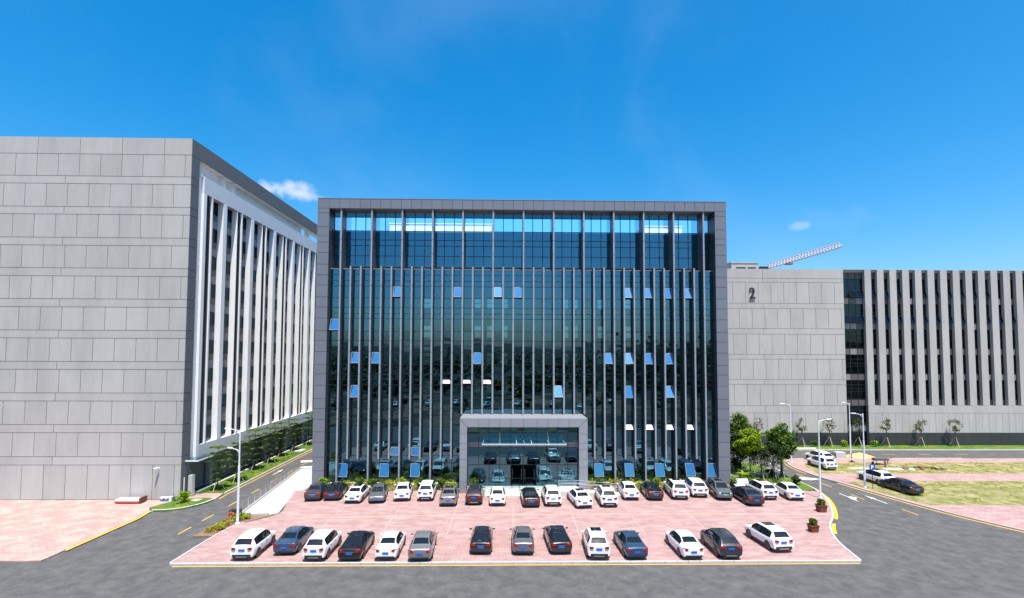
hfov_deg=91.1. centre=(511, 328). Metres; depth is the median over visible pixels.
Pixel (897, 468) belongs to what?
paver slab
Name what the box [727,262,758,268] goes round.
rooftop structure
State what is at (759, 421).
young tree
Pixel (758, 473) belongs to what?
path
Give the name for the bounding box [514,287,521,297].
open window
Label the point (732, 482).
bush
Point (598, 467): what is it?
open window
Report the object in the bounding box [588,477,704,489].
foliage bed
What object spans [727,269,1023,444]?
numbered building
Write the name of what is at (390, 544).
parked car
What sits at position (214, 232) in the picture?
window
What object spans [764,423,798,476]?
broadleaf tree
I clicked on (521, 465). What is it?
entrance door
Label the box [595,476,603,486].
bush
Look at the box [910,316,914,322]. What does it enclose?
open window
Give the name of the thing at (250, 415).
window
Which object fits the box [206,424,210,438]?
window
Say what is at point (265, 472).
kerb
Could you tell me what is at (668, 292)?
open window
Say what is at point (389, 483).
foliage bed
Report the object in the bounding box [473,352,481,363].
open window
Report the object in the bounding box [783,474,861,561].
kerb
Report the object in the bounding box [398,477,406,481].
bush
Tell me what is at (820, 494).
street lamp
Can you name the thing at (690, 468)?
open window
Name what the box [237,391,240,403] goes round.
window
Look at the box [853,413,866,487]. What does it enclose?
street lamp
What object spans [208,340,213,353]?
window
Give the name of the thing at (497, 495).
parked car
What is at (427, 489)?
parked car
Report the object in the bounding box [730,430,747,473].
broadleaf tree
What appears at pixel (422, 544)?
parked car
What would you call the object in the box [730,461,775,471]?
lawn
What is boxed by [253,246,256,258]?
window
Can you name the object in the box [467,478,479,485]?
bush
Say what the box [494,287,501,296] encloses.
open window
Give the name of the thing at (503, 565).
edge line
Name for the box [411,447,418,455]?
open window
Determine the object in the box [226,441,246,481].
layered tree
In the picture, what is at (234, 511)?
wall
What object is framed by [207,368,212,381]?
window
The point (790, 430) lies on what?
street lamp
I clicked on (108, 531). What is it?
edge line
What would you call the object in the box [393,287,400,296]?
open window
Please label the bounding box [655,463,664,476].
open window
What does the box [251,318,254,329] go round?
window
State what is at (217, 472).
layered tree
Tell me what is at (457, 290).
open window
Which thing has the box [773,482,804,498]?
parked car
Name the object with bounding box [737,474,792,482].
foliage bed
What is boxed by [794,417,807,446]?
young tree
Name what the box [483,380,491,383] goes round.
open window
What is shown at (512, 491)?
entrance steps
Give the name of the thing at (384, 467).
open window
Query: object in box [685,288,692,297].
open window
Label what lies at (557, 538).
parked car
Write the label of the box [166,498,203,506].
grass
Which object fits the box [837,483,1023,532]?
edge line
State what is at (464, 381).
open window
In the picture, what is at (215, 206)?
window
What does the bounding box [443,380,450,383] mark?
open window
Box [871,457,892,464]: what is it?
tool cart
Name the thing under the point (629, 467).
open window
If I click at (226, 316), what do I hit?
window
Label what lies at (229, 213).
window
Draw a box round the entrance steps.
[467,486,578,496]
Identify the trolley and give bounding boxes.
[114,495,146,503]
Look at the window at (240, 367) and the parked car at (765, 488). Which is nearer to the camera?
the parked car at (765, 488)
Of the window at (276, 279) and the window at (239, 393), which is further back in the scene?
the window at (276, 279)
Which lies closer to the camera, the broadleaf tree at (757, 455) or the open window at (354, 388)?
the open window at (354, 388)
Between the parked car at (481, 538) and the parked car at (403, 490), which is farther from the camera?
the parked car at (403, 490)
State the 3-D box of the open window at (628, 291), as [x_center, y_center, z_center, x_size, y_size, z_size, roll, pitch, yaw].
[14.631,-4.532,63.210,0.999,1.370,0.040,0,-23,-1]
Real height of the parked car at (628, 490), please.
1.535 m
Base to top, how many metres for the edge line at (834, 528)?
0.006 m
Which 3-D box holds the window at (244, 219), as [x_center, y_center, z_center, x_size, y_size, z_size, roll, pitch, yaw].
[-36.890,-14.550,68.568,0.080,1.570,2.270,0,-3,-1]
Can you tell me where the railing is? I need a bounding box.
[241,461,299,510]
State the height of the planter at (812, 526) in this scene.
1.230 m
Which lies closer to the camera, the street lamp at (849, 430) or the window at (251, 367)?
the window at (251, 367)
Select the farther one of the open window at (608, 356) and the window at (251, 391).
the window at (251, 391)
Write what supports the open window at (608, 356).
in the office building at (423, 339)
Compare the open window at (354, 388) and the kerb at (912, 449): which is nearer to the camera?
the open window at (354, 388)
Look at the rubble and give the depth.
70.27 m
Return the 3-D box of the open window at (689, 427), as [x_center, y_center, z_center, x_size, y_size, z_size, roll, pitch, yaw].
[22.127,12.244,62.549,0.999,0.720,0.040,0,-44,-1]
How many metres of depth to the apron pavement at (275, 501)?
57.05 m
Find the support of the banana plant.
on the lawn at (802, 486)
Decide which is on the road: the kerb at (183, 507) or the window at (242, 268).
the kerb at (183, 507)
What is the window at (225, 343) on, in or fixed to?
in the concrete building at (157, 302)
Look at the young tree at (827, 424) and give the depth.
86.95 m
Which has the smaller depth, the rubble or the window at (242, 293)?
the window at (242, 293)
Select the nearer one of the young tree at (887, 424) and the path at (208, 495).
the path at (208, 495)
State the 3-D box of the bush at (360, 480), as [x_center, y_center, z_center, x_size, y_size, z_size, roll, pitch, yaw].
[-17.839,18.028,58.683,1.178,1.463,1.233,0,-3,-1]
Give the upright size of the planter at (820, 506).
1.343 m
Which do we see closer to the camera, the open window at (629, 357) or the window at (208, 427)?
the window at (208, 427)
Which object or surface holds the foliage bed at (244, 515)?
on the planting bed at (202, 534)
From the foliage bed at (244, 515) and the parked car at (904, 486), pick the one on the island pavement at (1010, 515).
the parked car at (904, 486)
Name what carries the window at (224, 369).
in the concrete building at (157, 302)
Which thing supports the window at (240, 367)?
in the concrete building at (157, 302)
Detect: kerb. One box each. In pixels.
[151,498,215,511]
[169,522,244,564]
[170,560,860,565]
[196,439,312,491]
[224,449,311,493]
[239,512,268,515]
[242,468,300,512]
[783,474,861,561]
[785,458,1023,531]
[795,449,1023,449]
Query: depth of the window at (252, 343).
71.66 m
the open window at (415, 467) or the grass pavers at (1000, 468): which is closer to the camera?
the open window at (415, 467)
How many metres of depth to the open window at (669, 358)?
62.90 m
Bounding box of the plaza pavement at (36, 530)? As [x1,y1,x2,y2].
[0,500,168,561]
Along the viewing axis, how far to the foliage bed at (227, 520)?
45.17 m
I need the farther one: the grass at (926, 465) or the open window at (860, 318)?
the open window at (860, 318)
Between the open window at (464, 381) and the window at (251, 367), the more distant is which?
the window at (251, 367)
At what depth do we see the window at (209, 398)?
61.17 m
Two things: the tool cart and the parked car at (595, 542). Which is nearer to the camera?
the parked car at (595, 542)
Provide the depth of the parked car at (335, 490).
54.77 m
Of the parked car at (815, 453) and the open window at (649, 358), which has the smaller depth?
the open window at (649, 358)
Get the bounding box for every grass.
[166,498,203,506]
[815,462,1023,472]
[895,481,1023,501]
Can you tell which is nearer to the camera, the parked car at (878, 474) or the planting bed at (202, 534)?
the planting bed at (202, 534)
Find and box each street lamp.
[224,428,240,523]
[780,403,792,462]
[818,419,828,498]
[843,402,850,458]
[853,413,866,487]
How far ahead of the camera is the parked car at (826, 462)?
69.78 m
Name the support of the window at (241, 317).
in the concrete building at (157, 302)
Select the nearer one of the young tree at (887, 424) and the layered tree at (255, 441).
the layered tree at (255, 441)
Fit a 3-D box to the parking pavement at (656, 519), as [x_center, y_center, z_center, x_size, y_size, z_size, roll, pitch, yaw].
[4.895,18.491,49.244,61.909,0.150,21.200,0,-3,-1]
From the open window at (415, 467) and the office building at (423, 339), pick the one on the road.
the office building at (423, 339)
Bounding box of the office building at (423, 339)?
[312,198,730,492]
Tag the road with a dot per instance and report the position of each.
(925, 553)
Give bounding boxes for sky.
[0,0,1023,270]
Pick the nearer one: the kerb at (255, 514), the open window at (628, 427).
the kerb at (255, 514)
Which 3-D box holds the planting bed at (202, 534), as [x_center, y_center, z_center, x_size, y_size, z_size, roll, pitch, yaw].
[-26.075,18.257,46.951,2.949,0.160,7.440,-1,-3,23]
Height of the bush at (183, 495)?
1.376 m
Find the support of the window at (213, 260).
in the concrete building at (157, 302)
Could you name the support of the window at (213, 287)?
in the concrete building at (157, 302)
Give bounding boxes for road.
[0,437,1023,597]
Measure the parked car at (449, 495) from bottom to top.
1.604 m
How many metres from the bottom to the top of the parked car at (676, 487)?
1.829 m
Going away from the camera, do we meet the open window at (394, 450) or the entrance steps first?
the entrance steps
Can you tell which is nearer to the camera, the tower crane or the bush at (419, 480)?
the bush at (419, 480)
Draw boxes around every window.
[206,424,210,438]
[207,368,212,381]
[207,396,211,409]
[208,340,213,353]
[209,312,214,325]
[210,284,215,297]
[211,256,216,270]
[212,228,216,243]
[213,202,217,216]
[220,420,225,434]
[221,394,226,406]
[222,367,226,379]
[223,340,227,353]
[224,314,228,326]
[225,261,230,274]
[225,287,229,300]
[226,235,230,248]
[227,209,231,222]
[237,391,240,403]
[237,417,240,429]
[238,366,241,378]
[239,341,242,353]
[240,291,243,303]
[240,316,243,328]
[241,266,244,278]
[242,241,245,253]
[243,217,245,229]
[249,390,252,401]
[249,414,251,425]
[250,366,253,377]
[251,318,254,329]
[251,342,253,352]
[252,294,255,305]
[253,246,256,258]
[253,270,255,281]
[254,223,257,234]
[265,297,267,307]
[266,252,268,262]
[274,321,276,331]
[275,277,277,288]
[276,235,278,245]
[329,319,337,329]
[338,463,347,476]
[350,352,357,362]
[350,385,357,396]
[371,352,378,362]
[379,463,389,476]
[390,447,397,454]
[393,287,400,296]
[410,463,419,476]
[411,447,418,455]
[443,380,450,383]
[454,287,461,296]
[463,380,470,383]
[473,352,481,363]
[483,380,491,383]
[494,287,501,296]
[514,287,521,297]
[555,386,562,396]
[594,463,603,476]
[605,353,612,363]
[624,463,634,476]
[625,288,632,297]
[626,353,633,363]
[626,386,633,397]
[626,425,633,429]
[645,288,652,297]
[646,353,652,363]
[646,425,653,429]
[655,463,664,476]
[665,288,671,297]
[666,353,672,363]
[666,386,673,397]
[667,425,673,429]
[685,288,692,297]
[685,463,695,476]
[687,425,693,429]
[708,463,716,476]
[844,316,850,321]
[849,290,856,296]
[850,316,857,321]
[856,290,863,296]
[857,316,864,321]
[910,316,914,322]
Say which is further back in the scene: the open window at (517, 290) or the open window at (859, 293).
the open window at (859, 293)
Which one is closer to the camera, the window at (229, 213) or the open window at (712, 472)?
the open window at (712, 472)
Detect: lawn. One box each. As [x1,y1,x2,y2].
[151,498,213,511]
[196,440,312,492]
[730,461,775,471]
[731,475,813,490]
[765,445,1023,448]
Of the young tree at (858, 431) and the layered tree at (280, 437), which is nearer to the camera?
the layered tree at (280, 437)
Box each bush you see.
[174,490,192,501]
[318,477,328,483]
[355,476,364,483]
[367,478,377,486]
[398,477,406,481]
[415,477,423,486]
[436,477,444,488]
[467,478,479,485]
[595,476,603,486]
[652,477,660,485]
[729,477,737,486]
[765,468,775,475]
[790,474,800,484]
[841,440,848,446]
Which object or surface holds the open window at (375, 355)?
in the office building at (423, 339)
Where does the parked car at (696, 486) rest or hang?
on the parking pavement at (656, 519)
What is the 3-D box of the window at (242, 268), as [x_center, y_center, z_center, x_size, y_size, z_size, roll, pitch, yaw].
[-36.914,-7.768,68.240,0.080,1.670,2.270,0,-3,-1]
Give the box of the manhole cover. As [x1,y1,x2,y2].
[556,578,565,582]
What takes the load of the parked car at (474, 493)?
on the parking pavement at (656, 519)
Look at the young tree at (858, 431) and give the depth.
86.93 m
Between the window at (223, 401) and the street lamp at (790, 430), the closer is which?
the window at (223, 401)
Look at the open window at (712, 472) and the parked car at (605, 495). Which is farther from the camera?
the open window at (712, 472)
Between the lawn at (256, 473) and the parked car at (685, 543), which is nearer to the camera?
the parked car at (685, 543)
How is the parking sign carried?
on the grass pavers at (964, 489)
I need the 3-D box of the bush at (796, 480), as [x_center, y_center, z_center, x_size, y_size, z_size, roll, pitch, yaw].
[34.812,18.475,61.610,1.223,1.223,1.284,0,-3,-1]
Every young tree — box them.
[752,417,763,440]
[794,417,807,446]
[822,417,835,446]
[853,418,865,445]
[879,417,890,447]
[913,419,927,447]
[947,419,962,446]
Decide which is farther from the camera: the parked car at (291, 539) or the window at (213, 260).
the window at (213, 260)
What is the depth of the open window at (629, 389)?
62.59 m
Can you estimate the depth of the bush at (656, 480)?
59.36 m
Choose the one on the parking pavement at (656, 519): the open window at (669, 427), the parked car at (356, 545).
the parked car at (356, 545)
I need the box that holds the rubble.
[900,466,946,469]
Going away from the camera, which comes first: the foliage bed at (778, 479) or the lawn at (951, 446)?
the foliage bed at (778, 479)
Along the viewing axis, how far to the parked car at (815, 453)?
74.43 m
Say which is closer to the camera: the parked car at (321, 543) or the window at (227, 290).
the parked car at (321, 543)
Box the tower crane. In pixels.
[759,242,842,268]
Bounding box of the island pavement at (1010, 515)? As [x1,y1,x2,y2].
[787,458,1023,529]
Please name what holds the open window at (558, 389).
in the office building at (423, 339)
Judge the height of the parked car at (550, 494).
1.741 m
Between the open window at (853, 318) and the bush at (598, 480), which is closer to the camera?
the bush at (598, 480)
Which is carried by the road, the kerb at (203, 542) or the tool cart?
the kerb at (203, 542)
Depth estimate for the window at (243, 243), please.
69.05 m
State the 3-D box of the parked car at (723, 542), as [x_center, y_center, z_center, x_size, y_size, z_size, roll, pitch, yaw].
[17.002,17.246,41.146,2.196,1.732,4.374,0,-3,-1]
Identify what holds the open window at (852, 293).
in the numbered building at (903, 351)
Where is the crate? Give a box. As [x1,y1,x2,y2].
[831,451,845,457]
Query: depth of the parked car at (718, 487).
55.89 m
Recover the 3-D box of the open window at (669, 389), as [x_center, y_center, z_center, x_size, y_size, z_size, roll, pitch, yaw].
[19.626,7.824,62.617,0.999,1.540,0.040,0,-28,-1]
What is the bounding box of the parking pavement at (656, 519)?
[172,490,858,562]
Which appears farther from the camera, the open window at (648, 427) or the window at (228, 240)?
the window at (228, 240)
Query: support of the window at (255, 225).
in the concrete building at (157, 302)
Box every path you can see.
[188,493,223,498]
[731,472,779,474]
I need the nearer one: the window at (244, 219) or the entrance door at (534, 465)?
the entrance door at (534, 465)
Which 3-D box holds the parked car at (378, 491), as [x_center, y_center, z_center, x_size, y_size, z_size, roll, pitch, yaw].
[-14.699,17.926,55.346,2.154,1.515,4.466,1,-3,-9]
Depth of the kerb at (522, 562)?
38.44 m
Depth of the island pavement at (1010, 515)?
65.13 m
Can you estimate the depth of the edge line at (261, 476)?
64.40 m
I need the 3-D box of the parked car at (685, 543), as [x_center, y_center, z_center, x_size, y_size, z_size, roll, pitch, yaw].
[14.002,17.320,41.079,2.151,1.551,4.514,0,-3,-2]
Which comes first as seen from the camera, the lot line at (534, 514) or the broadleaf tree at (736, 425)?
the lot line at (534, 514)
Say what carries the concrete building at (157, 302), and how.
on the ground
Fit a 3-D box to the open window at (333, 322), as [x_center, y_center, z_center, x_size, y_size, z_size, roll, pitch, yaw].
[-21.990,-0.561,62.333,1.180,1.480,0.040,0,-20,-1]
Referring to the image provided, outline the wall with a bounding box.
[229,509,241,516]
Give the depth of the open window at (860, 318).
89.75 m
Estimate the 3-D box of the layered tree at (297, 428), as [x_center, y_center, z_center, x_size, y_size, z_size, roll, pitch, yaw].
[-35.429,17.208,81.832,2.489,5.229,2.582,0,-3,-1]
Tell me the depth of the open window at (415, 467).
61.62 m
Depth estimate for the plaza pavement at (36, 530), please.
47.05 m
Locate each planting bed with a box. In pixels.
[192,514,276,537]
[588,484,729,490]
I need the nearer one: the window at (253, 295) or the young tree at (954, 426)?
the window at (253, 295)
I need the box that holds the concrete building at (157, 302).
[0,136,317,499]
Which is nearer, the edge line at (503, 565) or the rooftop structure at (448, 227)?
the edge line at (503, 565)
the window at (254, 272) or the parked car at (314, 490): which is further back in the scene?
the window at (254, 272)
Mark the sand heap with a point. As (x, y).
(859, 455)
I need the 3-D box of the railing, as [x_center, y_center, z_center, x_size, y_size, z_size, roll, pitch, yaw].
[-28.036,18.281,59.534,0.068,1.134,19.159,1,-3,-7]
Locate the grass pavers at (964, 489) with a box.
[847,481,1023,504]
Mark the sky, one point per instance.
(891, 132)
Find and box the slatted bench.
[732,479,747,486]
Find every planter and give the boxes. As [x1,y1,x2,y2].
[806,517,819,532]
[814,498,827,512]
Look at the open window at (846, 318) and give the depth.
89.68 m
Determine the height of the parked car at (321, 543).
1.728 m
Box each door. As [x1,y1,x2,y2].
[192,475,194,494]
[521,465,522,484]
[534,465,535,484]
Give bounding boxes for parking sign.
[869,464,874,487]
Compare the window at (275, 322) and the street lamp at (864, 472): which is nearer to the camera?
the street lamp at (864, 472)
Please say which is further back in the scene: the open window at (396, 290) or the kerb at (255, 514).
the open window at (396, 290)
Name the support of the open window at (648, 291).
in the office building at (423, 339)
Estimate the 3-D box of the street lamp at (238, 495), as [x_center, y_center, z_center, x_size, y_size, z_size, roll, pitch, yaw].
[-26.387,13.795,47.310,1.792,8.826,0.432,0,-3,3]
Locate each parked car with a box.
[230,529,275,558]
[273,526,313,552]
[302,529,341,558]
[304,482,328,499]
[323,482,348,498]
[338,530,374,559]
[344,484,370,501]
[368,483,387,501]
[374,531,406,558]
[393,482,413,499]
[408,530,437,559]
[417,480,437,499]
[439,486,459,504]
[465,484,484,503]
[470,526,494,552]
[488,486,506,504]
[510,526,534,552]
[519,487,539,505]
[540,484,561,504]
[543,525,571,552]
[567,488,592,506]
[581,527,610,557]
[594,485,617,505]
[613,530,647,557]
[617,481,639,498]
[640,481,663,498]
[663,478,689,497]
[665,530,703,557]
[682,477,708,495]
[700,528,742,556]
[705,477,732,498]
[730,486,764,504]
[744,479,778,498]
[744,522,793,550]
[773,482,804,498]
[805,450,834,460]
[806,455,837,469]
[857,468,893,485]
[878,477,923,493]
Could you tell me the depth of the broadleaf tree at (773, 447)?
64.08 m
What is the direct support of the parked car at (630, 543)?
on the parking pavement at (656, 519)
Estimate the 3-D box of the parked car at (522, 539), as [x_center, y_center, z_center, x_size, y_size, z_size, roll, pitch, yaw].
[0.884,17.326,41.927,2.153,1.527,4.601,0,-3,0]
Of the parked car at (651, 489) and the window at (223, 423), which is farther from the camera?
the window at (223, 423)
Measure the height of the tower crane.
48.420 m
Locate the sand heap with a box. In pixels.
[846,452,872,458]
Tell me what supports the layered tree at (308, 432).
on the lawn at (256, 473)
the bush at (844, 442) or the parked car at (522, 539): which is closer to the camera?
the parked car at (522, 539)
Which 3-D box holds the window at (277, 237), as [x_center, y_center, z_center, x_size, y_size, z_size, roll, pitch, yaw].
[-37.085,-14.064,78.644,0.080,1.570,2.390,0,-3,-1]
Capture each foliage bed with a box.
[203,518,232,532]
[206,516,235,531]
[235,512,251,519]
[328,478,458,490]
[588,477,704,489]
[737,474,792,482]
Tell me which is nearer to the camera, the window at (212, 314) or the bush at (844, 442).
the window at (212, 314)
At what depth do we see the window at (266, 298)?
75.84 m
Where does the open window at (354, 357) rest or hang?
in the office building at (423, 339)
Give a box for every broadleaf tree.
[730,412,753,468]
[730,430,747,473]
[732,427,764,476]
[750,444,772,479]
[761,442,786,479]
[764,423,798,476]
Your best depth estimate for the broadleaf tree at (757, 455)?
64.75 m
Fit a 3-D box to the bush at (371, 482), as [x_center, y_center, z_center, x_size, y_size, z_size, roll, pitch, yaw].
[-16.384,18.147,58.990,1.327,1.266,1.228,0,-3,-1]
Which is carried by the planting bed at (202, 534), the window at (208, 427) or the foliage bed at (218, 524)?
the foliage bed at (218, 524)
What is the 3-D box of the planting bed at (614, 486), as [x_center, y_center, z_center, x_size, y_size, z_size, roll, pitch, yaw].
[17.809,19.016,59.997,18.148,0.130,2.930,0,-3,-1]
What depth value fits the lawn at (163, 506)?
52.24 m
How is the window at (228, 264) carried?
in the concrete building at (157, 302)
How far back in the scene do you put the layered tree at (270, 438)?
72.70 m
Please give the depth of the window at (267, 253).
76.10 m
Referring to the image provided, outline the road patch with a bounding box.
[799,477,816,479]
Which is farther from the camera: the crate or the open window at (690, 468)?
the crate
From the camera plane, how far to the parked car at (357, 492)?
53.88 m
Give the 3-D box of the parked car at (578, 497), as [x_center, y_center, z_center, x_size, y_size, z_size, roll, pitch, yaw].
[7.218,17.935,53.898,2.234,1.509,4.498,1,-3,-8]
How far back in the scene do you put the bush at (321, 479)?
58.79 m
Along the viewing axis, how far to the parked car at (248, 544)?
39.09 m
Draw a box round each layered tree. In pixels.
[204,445,230,490]
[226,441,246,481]
[245,428,264,470]
[262,427,279,462]
[274,421,288,456]
[286,418,302,450]
[302,412,312,444]
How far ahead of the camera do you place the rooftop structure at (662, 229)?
77.25 m
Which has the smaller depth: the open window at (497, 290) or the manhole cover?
the manhole cover
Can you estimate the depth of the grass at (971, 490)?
59.07 m
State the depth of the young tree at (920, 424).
87.13 m
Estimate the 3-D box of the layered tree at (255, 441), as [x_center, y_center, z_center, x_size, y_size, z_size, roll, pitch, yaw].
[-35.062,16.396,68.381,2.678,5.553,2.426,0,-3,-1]
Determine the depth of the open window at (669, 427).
62.47 m
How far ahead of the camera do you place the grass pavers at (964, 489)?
58.33 m
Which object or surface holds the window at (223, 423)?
in the concrete building at (157, 302)
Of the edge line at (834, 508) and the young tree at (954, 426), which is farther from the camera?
the young tree at (954, 426)
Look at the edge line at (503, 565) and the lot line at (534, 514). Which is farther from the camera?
the lot line at (534, 514)
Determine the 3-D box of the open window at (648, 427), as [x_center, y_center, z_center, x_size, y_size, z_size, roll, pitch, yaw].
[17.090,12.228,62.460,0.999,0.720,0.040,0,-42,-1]
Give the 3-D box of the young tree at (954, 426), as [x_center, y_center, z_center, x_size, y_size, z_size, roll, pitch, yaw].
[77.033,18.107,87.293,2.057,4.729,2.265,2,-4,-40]
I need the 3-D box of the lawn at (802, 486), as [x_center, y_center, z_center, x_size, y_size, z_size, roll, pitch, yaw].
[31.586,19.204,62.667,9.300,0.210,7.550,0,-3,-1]
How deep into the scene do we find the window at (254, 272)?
72.13 m
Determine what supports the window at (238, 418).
in the concrete building at (157, 302)
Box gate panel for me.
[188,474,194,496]
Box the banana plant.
[737,470,752,476]
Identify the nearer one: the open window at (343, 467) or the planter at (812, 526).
the planter at (812, 526)
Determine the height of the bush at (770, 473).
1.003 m
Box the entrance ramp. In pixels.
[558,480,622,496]
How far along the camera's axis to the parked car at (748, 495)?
53.58 m
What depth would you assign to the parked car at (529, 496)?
52.53 m
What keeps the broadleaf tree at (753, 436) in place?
on the lawn at (802, 486)
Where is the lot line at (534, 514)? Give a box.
[307,514,823,517]
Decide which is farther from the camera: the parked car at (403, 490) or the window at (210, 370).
the window at (210, 370)
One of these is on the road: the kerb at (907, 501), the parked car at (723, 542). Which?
the kerb at (907, 501)
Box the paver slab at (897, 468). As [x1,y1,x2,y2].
[882,468,914,469]
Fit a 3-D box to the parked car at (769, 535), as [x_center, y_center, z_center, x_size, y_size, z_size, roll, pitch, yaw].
[21.672,17.335,42.634,2.208,1.730,4.544,0,-3,-6]
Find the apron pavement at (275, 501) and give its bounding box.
[245,466,311,514]
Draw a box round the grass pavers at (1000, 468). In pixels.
[805,463,1023,472]
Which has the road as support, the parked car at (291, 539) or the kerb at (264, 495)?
the kerb at (264, 495)
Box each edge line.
[67,511,150,549]
[172,563,859,566]
[219,451,310,498]
[826,497,837,518]
[832,523,836,533]
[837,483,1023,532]

